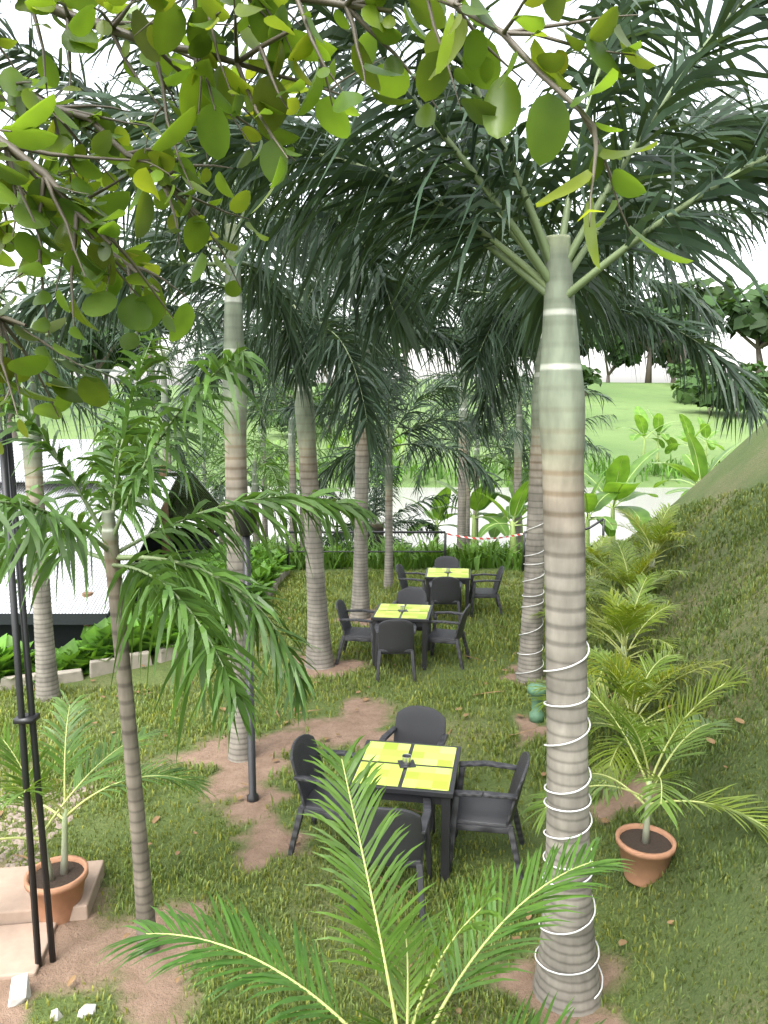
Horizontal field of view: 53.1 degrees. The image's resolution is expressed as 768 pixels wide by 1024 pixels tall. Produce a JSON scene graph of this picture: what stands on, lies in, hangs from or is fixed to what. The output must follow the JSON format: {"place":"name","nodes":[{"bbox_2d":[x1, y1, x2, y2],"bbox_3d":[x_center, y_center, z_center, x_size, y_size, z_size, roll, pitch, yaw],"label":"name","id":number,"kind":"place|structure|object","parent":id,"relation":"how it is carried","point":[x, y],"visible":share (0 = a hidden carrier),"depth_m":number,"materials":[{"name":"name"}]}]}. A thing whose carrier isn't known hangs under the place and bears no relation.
{"place":"outdoors","nodes":[
{"label":"outdoors","id":0,"kind":"place"},
{"bbox_2d":[0,379,767,1023],"bbox_3d":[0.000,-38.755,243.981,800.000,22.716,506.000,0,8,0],"label":"ground","id":1,"kind":"structure","parent":0,"point":[160,997],"depth_m":6.32,"materials":[{"name":"green plant"}]},
{"bbox_2d":[0,430,55,967],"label":"twin pole","id":2,"kind":"object","parent":1,"relation":"on","point":[22,718],"visible":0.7,"depth_m":4.69,"materials":[{"name":"black metal"}]},
{"bbox_2d":[0,286,68,403],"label":"tree","id":3,"kind":"object","parent":1,"relation":"on","point":[48,347],"visible":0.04,"depth_m":20.91,"materials":[{"name":"green plant"}]},
{"bbox_2d":[0,784,96,867],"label":"gravel path","id":4,"kind":"structure","parent":1,"relation":"on","point":[20,830],"depth_m":6.54,"materials":[{"name":"grey gravel"}]},
{"bbox_2d":[0,270,97,429],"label":"palm","id":5,"kind":"object","parent":1,"relation":"on","point":[62,370],"visible":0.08,"depth_m":16.88,"materials":[{"name":"green plant"}]},
{"bbox_2d":[8,972,95,1020],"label":"rocks","id":6,"kind":"object","parent":1,"relation":"on","point":[20,991],"visible":0.96,"depth_m":4.59,"materials":[{"name":"white stone"}]},
{"bbox_2d":[0,860,104,979],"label":"step path","id":7,"kind":"structure","parent":1,"relation":"on","point":[17,956],"depth_m":5.28,"materials":[{"name":"concrete"}]},
{"bbox_2d":[0,689,215,924],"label":"potted palm","id":8,"kind":"object","parent":7,"relation":"on","point":[68,874],"visible":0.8,"depth_m":5.40,"materials":[{"name":"plant"}]},
{"bbox_2d":[1,309,133,479],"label":"palm","id":9,"kind":"object","parent":1,"relation":"on","point":[80,405],"visible":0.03,"depth_m":13.09,"materials":[{"name":"green plant"}]},
{"bbox_2d":[0,95,223,701],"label":"palm","id":10,"kind":"object","parent":1,"relation":"on","point":[47,687],"visible":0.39,"depth_m":9.39,"materials":[{"name":"green plant"}]},
{"bbox_2d":[0,439,225,649],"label":"shed building","id":11,"kind":"structure","parent":1,"relation":"on","point":[72,615],"depth_m":13.11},
{"bbox_2d":[49,282,223,551],"bbox_3d":[-5.106,-1.312,19.453,4.530,8.593,5.086,4,9,26],"label":"palm","id":12,"kind":"object","parent":1,"relation":"on","point":[162,366],"visible":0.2,"depth_m":19.15,"materials":[{"name":"green plant"}]},
{"bbox_2d":[0,569,289,690],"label":"bed edging stones","id":13,"kind":"object","parent":1,"relation":"on","point":[97,667],"visible":0.23,"depth_m":10.35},
{"bbox_2d":[0,542,294,682],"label":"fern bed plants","id":14,"kind":"object","parent":1,"relation":"on","point":[95,642],"visible":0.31,"depth_m":10.80,"materials":[{"name":"green plant"}]},
{"bbox_2d":[0,332,383,956],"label":"palm","id":15,"kind":"object","parent":1,"relation":"on","point":[170,580],"visible":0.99,"depth_m":4.47,"materials":[{"name":"green plant"}]},
{"bbox_2d":[157,403,269,527],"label":"palm tree","id":16,"kind":"object","parent":1,"relation":"on","point":[204,466],"visible":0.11,"depth_m":23.50,"materials":[{"name":"green plant"}]},
{"bbox_2d":[149,435,298,543],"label":"palm tree","id":17,"kind":"object","parent":1,"relation":"on","point":[219,496],"visible":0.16,"depth_m":20.91,"materials":[{"name":"green plant"}]},
{"bbox_2d":[231,499,258,802],"bbox_3d":[-1.200,1.280,6.845,0.260,2.830,0.260,0,8,0],"label":"lamp post","id":18,"kind":"object","parent":1,"relation":"on","point":[252,795],"visible":0.6,"depth_m":6.84,"materials":[{"name":"black metal"}]},
{"bbox_2d":[168,393,335,545],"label":"palm tree","id":19,"kind":"object","parent":1,"relation":"on","point":[268,470],"visible":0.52,"depth_m":18.84,"materials":[{"name":"green plant"}]},
{"bbox_2d":[160,215,349,381],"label":"palm","id":20,"kind":"object","parent":1,"relation":"on","point":[208,308],"visible":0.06,"depth_m":14.08,"materials":[{"name":"green plant"}]},
{"bbox_2d":[0,3,513,762],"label":"palm","id":21,"kind":"object","parent":1,"relation":"on","point":[292,323],"visible":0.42,"depth_m":6.75,"materials":[{"name":"green plant"}]},
{"bbox_2d":[188,369,336,540],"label":"palm tree","id":22,"kind":"object","parent":1,"relation":"on","point":[265,522],"visible":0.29,"depth_m":23.17,"materials":[{"name":"green plant"}]},
{"bbox_2d":[251,440,288,480],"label":"shrub","id":23,"kind":"object","parent":1,"relation":"on","point":[285,473],"visible":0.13,"depth_m":48.16,"materials":[{"name":"green plant"}]},
{"bbox_2d":[49,207,495,669],"bbox_3d":[-1.106,-1.017,10.457,5.192,6.505,5.112,2,8,13],"label":"palm","id":24,"kind":"object","parent":1,"relation":"on","point":[318,630],"visible":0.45,"depth_m":9.89,"materials":[{"name":"green plant"}]},
{"bbox_2d":[247,439,298,484],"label":"shrub","id":25,"kind":"object","parent":1,"relation":"on","point":[297,471],"visible":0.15,"depth_m":47.36,"materials":[{"name":"green plant"}]},
{"bbox_2d":[177,344,406,552],"bbox_3d":[-2.103,-1.401,18.438,4.663,5.622,4.740,4,9,29],"label":"palm tree","id":26,"kind":"object","parent":1,"relation":"on","point":[292,466],"visible":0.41,"depth_m":18.38,"materials":[{"name":"green plant"}]},
{"bbox_2d":[217,395,378,509],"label":"palm tree","id":27,"kind":"object","parent":1,"relation":"on","point":[274,447],"visible":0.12,"depth_m":21.75,"materials":[{"name":"green plant"}]},
{"bbox_2d":[198,290,420,552],"bbox_3d":[-1.816,-1.993,18.898,5.487,6.886,4.738,0,8,0],"label":"palm","id":28,"kind":"object","parent":1,"relation":"on","point":[261,424],"visible":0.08,"depth_m":17.36,"materials":[{"name":"green plant"}]},
{"bbox_2d":[288,734,374,855],"bbox_3d":[-0.424,2.294,6.252,0.620,0.878,0.569,2,8,16],"label":"chair","id":29,"kind":"object","parent":1,"relation":"on","point":[303,770],"visible":0.53,"depth_m":6.18,"materials":[{"name":"plastic"}]},
{"bbox_2d":[327,429,351,473],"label":"shrub","id":30,"kind":"object","parent":1,"relation":"on","point":[341,440],"visible":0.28,"depth_m":46.80,"materials":[{"name":"green plant"}]},
{"bbox_2d":[0,0,692,454],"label":"tree branches","id":31,"kind":"object","parent":1,"relation":"on","point":[36,198],"visible":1,"depth_m":1.69,"materials":[{"name":"green plant"}]},
{"bbox_2d":[335,600,374,664],"bbox_3d":[-0.378,1.720,11.108,0.620,0.878,0.569,1,8,8],"label":"chair","id":32,"kind":"object","parent":1,"relation":"on","point":[361,634],"visible":0.77,"depth_m":10.96,"materials":[{"name":"plastic"}]},
{"bbox_2d":[195,172,528,618],"bbox_3d":[-0.087,-1.827,13.006,5.715,7.519,5.528,-5,10,-34],"label":"palm","id":33,"kind":"object","parent":1,"relation":"on","point":[360,594],"visible":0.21,"depth_m":13.20,"materials":[{"name":"green plant"}]},
{"bbox_2d":[96,734,636,1023],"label":"palm","id":34,"kind":"object","parent":1,"relation":"on","point":[377,949],"visible":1,"depth_m":3.58,"materials":[{"name":"plant"}]},
{"bbox_2d":[0,592,744,1013],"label":"leaf litter","id":35,"kind":"object","parent":1,"relation":"on","point":[458,1010],"visible":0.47,"depth_m":6.64,"materials":[{"name":"brown plant"}]},
{"bbox_2d":[296,458,455,563],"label":"oil palm","id":36,"kind":"object","parent":1,"relation":"on","point":[375,511],"visible":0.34,"depth_m":20.98,"materials":[{"name":"green plant"}]},
{"bbox_2d":[0,0,767,1016],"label":"palm","id":37,"kind":"object","parent":1,"relation":"on","point":[550,278],"visible":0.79,"depth_m":4.13,"materials":[{"name":"green plant"}]},
{"bbox_2d":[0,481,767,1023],"bbox_3d":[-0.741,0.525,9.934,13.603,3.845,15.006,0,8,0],"label":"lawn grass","id":38,"kind":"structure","parent":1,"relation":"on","point":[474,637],"depth_m":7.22,"materials":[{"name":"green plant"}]},
{"bbox_2d":[5,276,767,440],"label":"trees","id":39,"kind":"object","parent":1,"relation":"on","point":[741,322],"visible":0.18,"depth_m":103.90,"materials":[{"name":"green plant"}]},
{"bbox_2d":[274,352,503,587],"bbox_3d":[0.158,-0.708,15.484,4.415,4.718,4.082,5,9,32],"label":"palm","id":40,"kind":"object","parent":1,"relation":"on","point":[473,463],"visible":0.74,"depth_m":15.58,"materials":[{"name":"green plant"}]},
{"bbox_2d":[349,793,431,926],"bbox_3d":[0.052,2.382,5.521,0.569,0.878,0.619,1,8,6],"label":"chair","id":41,"kind":"object","parent":1,"relation":"on","point":[418,830],"visible":0.59,"depth_m":5.28,"materials":[{"name":"plastic"}]},
{"bbox_2d":[375,619,416,681],"bbox_3d":[0.157,1.802,10.427,0.569,0.878,0.619,0,8,-1],"label":"chair","id":42,"kind":"object","parent":1,"relation":"on","point":[394,636],"visible":0.98,"depth_m":10.20,"materials":[{"name":"plastic"}]},
{"bbox_2d":[393,426,406,469],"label":"shrub","id":43,"kind":"object","parent":1,"relation":"on","point":[399,440],"visible":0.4,"depth_m":48.03,"materials":[{"name":"green plant"}]},
{"bbox_2d":[371,603,432,669],"bbox_3d":[0.270,1.750,11.051,0.800,0.820,0.800,1,8,8],"label":"table","id":44,"kind":"object","parent":1,"relation":"on","point":[418,615],"visible":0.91,"depth_m":10.76,"materials":[{"name":"plastic"}]},
{"bbox_2d":[346,740,460,882],"bbox_3d":[0.180,2.332,6.134,0.800,0.820,0.800,1,8,10],"label":"table","id":45,"kind":"object","parent":1,"relation":"on","point":[414,772],"visible":0.8,"depth_m":5.92,"materials":[{"name":"plastic"}]},
{"bbox_2d":[392,588,427,630],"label":"chair","id":46,"kind":"object","parent":1,"relation":"on","point":[411,596],"visible":0.25,"depth_m":11.90,"materials":[{"name":"plastic"}]},
{"bbox_2d":[379,705,447,834],"bbox_3d":[0.253,2.234,6.759,0.569,0.878,0.620,3,8,19],"label":"chair","id":47,"kind":"object","parent":1,"relation":"on","point":[420,724],"visible":0.32,"depth_m":6.94,"materials":[{"name":"plastic"}]},
{"bbox_2d":[396,564,430,592],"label":"chair","id":48,"kind":"object","parent":1,"relation":"on","point":[401,574],"visible":0.42,"depth_m":13.95,"materials":[{"name":"plastic"}]},
{"bbox_2d":[402,487,471,542],"bbox_3d":[1.710,0.393,22.805,2.178,2.429,2.346,3,8,18],"label":"banana","id":49,"kind":"object","parent":1,"relation":"on","point":[435,515],"visible":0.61,"depth_m":22.39,"materials":[{"name":"green plant"}]},
{"bbox_2d":[429,576,461,625],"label":"chair","id":50,"kind":"object","parent":1,"relation":"on","point":[445,590],"visible":0.88,"depth_m":12.98,"materials":[{"name":"plastic"}]},
{"bbox_2d":[286,518,604,571],"bbox_3d":[1.400,0.782,17.580,7.260,1.313,0.060,0,8,0],"label":"rail fence","id":51,"kind":"object","parent":1,"relation":"on","point":[602,520],"visible":0.5,"depth_m":17.54,"materials":[{"name":"black metal"}]},
{"bbox_2d":[432,556,461,602],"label":"chair","id":52,"kind":"object","parent":1,"relation":"on","point":[446,562],"visible":0.2,"depth_m":14.71,"materials":[{"name":"plastic"}]},
{"bbox_2d":[425,568,470,618],"bbox_3d":[1.150,1.422,13.832,0.800,0.820,0.800,1,8,6],"label":"table","id":53,"kind":"object","parent":1,"relation":"on","point":[463,575],"visible":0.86,"depth_m":13.55,"materials":[{"name":"plastic"}]},
{"bbox_2d":[427,604,469,669],"bbox_3d":[0.913,1.735,10.989,0.619,0.878,0.569,2,8,16],"label":"chair","id":54,"kind":"object","parent":1,"relation":"on","point":[444,636],"visible":0.93,"depth_m":10.81,"materials":[{"name":"plastic"}]},
{"bbox_2d":[386,376,530,546],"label":"palm tree","id":55,"kind":"object","parent":1,"relation":"on","point":[505,447],"visible":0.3,"depth_m":20.11,"materials":[{"name":"green plant"}]},
{"bbox_2d":[381,288,535,551],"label":"palm","id":56,"kind":"object","parent":1,"relation":"on","point":[461,522],"visible":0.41,"depth_m":18.52,"materials":[{"name":"green plant"}]},
{"bbox_2d":[402,379,530,546],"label":"palm tree","id":57,"kind":"object","parent":1,"relation":"on","point":[474,511],"visible":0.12,"depth_m":23.23,"materials":[{"name":"green plant"}]},
{"bbox_2d":[210,451,723,570],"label":"reed grass","id":58,"kind":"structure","parent":1,"relation":"on","point":[494,554],"depth_m":18.66,"materials":[{"name":"green plant"}]},
{"bbox_2d":[429,473,509,546],"bbox_3d":[2.277,0.282,21.253,2.181,2.642,2.402,0,8,0],"label":"banana","id":59,"kind":"object","parent":1,"relation":"on","point":[482,501],"visible":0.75,"depth_m":21.02,"materials":[{"name":"green plant"}]},
{"bbox_2d":[469,566,503,617],"bbox_3d":[1.833,1.406,13.771,0.619,0.878,0.569,0,8,2],"label":"chair","id":60,"kind":"object","parent":1,"relation":"on","point":[474,592],"visible":0.96,"depth_m":13.57,"materials":[{"name":"plastic"}]},
{"bbox_2d":[450,751,529,880],"bbox_3d":[0.824,2.319,6.043,0.619,0.878,0.569,2,8,11],"label":"chair","id":61,"kind":"object","parent":1,"relation":"on","point":[485,811],"visible":0.95,"depth_m":5.89,"materials":[{"name":"plastic"}]},
{"bbox_2d":[470,480,528,566],"bbox_3d":[3.065,0.275,18.985,2.120,2.274,1.704,0,8,0],"label":"banana","id":62,"kind":"object","parent":1,"relation":"on","point":[514,509],"visible":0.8,"depth_m":18.57,"materials":[{"name":"green plant"}]},
{"bbox_2d":[488,455,527,542],"bbox_3d":[4.098,-0.036,22.354,3.171,3.296,2.558,0,8,0],"label":"banana","id":63,"kind":"object","parent":1,"relation":"on","point":[494,532],"visible":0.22,"depth_m":21.88,"materials":[{"name":"green plant"}]},
{"bbox_2d":[414,329,613,553],"bbox_3d":[3.680,-1.691,19.640,4.802,6.292,4.913,-7,10,-39],"label":"palm","id":64,"kind":"object","parent":1,"relation":"on","point":[518,452],"visible":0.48,"depth_m":19.45,"materials":[{"name":"green plant"}]},
{"bbox_2d":[436,409,605,521],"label":"palm tree","id":65,"kind":"object","parent":1,"relation":"on","point":[525,475],"visible":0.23,"depth_m":21.36,"materials":[{"name":"green plant"}]},
{"bbox_2d":[527,683,545,722],"bbox_3d":[1.763,2.199,8.868,0.240,0.450,0.236,0,8,0],"label":"pedestal","id":66,"kind":"object","parent":1,"relation":"on","point":[535,716],"visible":0.66,"depth_m":8.81,"materials":[{"name":"green ceramic"}]},
{"bbox_2d":[320,53,767,683],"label":"palm","id":67,"kind":"object","parent":1,"relation":"on","point":[530,665],"visible":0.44,"depth_m":9.40,"materials":[{"name":"green plant"}]},
{"bbox_2d":[355,137,732,644],"bbox_3d":[2.044,-1.591,11.555,5.149,7.384,5.784,0,8,0],"label":"palm","id":68,"kind":"object","parent":1,"relation":"on","point":[472,367],"visible":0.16,"depth_m":9.92,"materials":[{"name":"green plant"}]},
{"bbox_2d":[470,395,618,492],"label":"palm tree","id":69,"kind":"object","parent":1,"relation":"on","point":[598,449],"visible":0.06,"depth_m":22.61,"materials":[{"name":"green plant"}]},
{"bbox_2d":[584,476,619,548],"bbox_3d":[5.428,0.275,19.661,2.334,2.363,1.962,-2,8,-17],"label":"banana","id":70,"kind":"object","parent":1,"relation":"on","point":[599,501],"visible":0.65,"depth_m":19.76,"materials":[{"name":"green plant"}]},
{"bbox_2d":[527,572,683,700],"bbox_3d":[3.008,1.619,9.809,2.393,1.530,2.233,0,8,0],"label":"palm plant","id":71,"kind":"object","parent":1,"relation":"on","point":[625,619],"visible":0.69,"depth_m":9.72,"materials":[{"name":"green plant"}]},
{"bbox_2d":[585,534,627,602],"bbox_3d":[4.153,1.274,14.949,1.897,1.468,2.032,2,8,15],"label":"palm plant","id":72,"kind":"object","parent":1,"relation":"on","point":[596,544],"visible":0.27,"depth_m":14.97,"materials":[{"name":"green plant"}]},
{"bbox_2d":[584,448,659,552],"bbox_3d":[6.514,-0.029,21.302,2.885,3.375,3.051,0,8,0],"label":"banana","id":73,"kind":"object","parent":1,"relation":"on","point":[621,473],"visible":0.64,"depth_m":21.23,"materials":[{"name":"green plant"}]},
{"bbox_2d":[528,645,732,801],"bbox_3d":[2.502,1.983,7.574,2.028,1.515,2.092,5,10,33],"label":"palm plant","id":74,"kind":"object","parent":1,"relation":"on","point":[628,687],"visible":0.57,"depth_m":7.46,"materials":[{"name":"green plant"}]},
{"bbox_2d":[585,538,695,619],"bbox_3d":[3.847,1.229,11.578,2.246,1.532,2.372,0,8,0],"label":"palm plant","id":75,"kind":"object","parent":1,"relation":"on","point":[623,578],"visible":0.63,"depth_m":11.73,"materials":[{"name":"green plant"}]},
{"bbox_2d":[593,502,693,580],"bbox_3d":[4.668,0.677,13.195,2.016,1.600,2.024,4,9,27],"label":"palm plant","id":76,"kind":"object","parent":1,"relation":"on","point":[659,534],"visible":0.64,"depth_m":13.14,"materials":[{"name":"green plant"}]},
{"bbox_2d":[520,664,767,887],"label":"potted palm","id":77,"kind":"object","parent":1,"relation":"on","point":[647,848],"visible":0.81,"depth_m":5.42,"materials":[{"name":"plant"}]},
{"bbox_2d":[621,406,674,470],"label":"banana","id":78,"kind":"object","parent":1,"relation":"on","point":[641,418],"visible":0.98,"depth_m":48.62,"materials":[{"name":"green plant"}]},
{"bbox_2d":[630,409,677,461],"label":"banana","id":79,"kind":"object","parent":1,"relation":"on","point":[658,420],"visible":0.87,"depth_m":49.00,"materials":[{"name":"green plant"}]},
{"bbox_2d":[664,414,724,454],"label":"banana","id":80,"kind":"object","parent":1,"relation":"on","point":[687,425],"visible":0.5,"depth_m":46.89,"materials":[{"name":"green plant"}]},
{"bbox_2d":[652,433,739,496],"bbox_3d":[8.663,-0.586,20.453,3.038,3.033,2.102,3,8,18],"label":"banana","id":81,"kind":"object","parent":1,"relation":"on","point":[695,469],"visible":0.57,"depth_m":20.43,"materials":[{"name":"green plant"}]},
{"bbox_2d":[665,447,736,493],"bbox_3d":[10.162,-0.184,23.234,3.234,3.476,2.808,0,8,0],"label":"banana","id":82,"kind":"object","parent":1,"relation":"on","point":[677,490],"visible":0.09,"depth_m":23.42,"materials":[{"name":"green plant"}]},
{"bbox_2d":[696,417,719,457],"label":"banana","id":83,"kind":"object","parent":1,"relation":"on","point":[707,432],"visible":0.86,"depth_m":49.23,"materials":[{"name":"green plant"}]},
{"bbox_2d":[0,0,767,384],"label":"sky","id":84,"kind":"structure","parent":0,"point":[16,19],"materials":[{"name":"white"}]},
{"bbox_2d":[152,486,691,547],"bbox_3d":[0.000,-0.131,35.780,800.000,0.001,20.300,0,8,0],"label":"road","id":85,"kind":"structure","parent":0,"point":[647,502],"depth_m":35.34,"materials":[{"name":"grey"}]}
]}

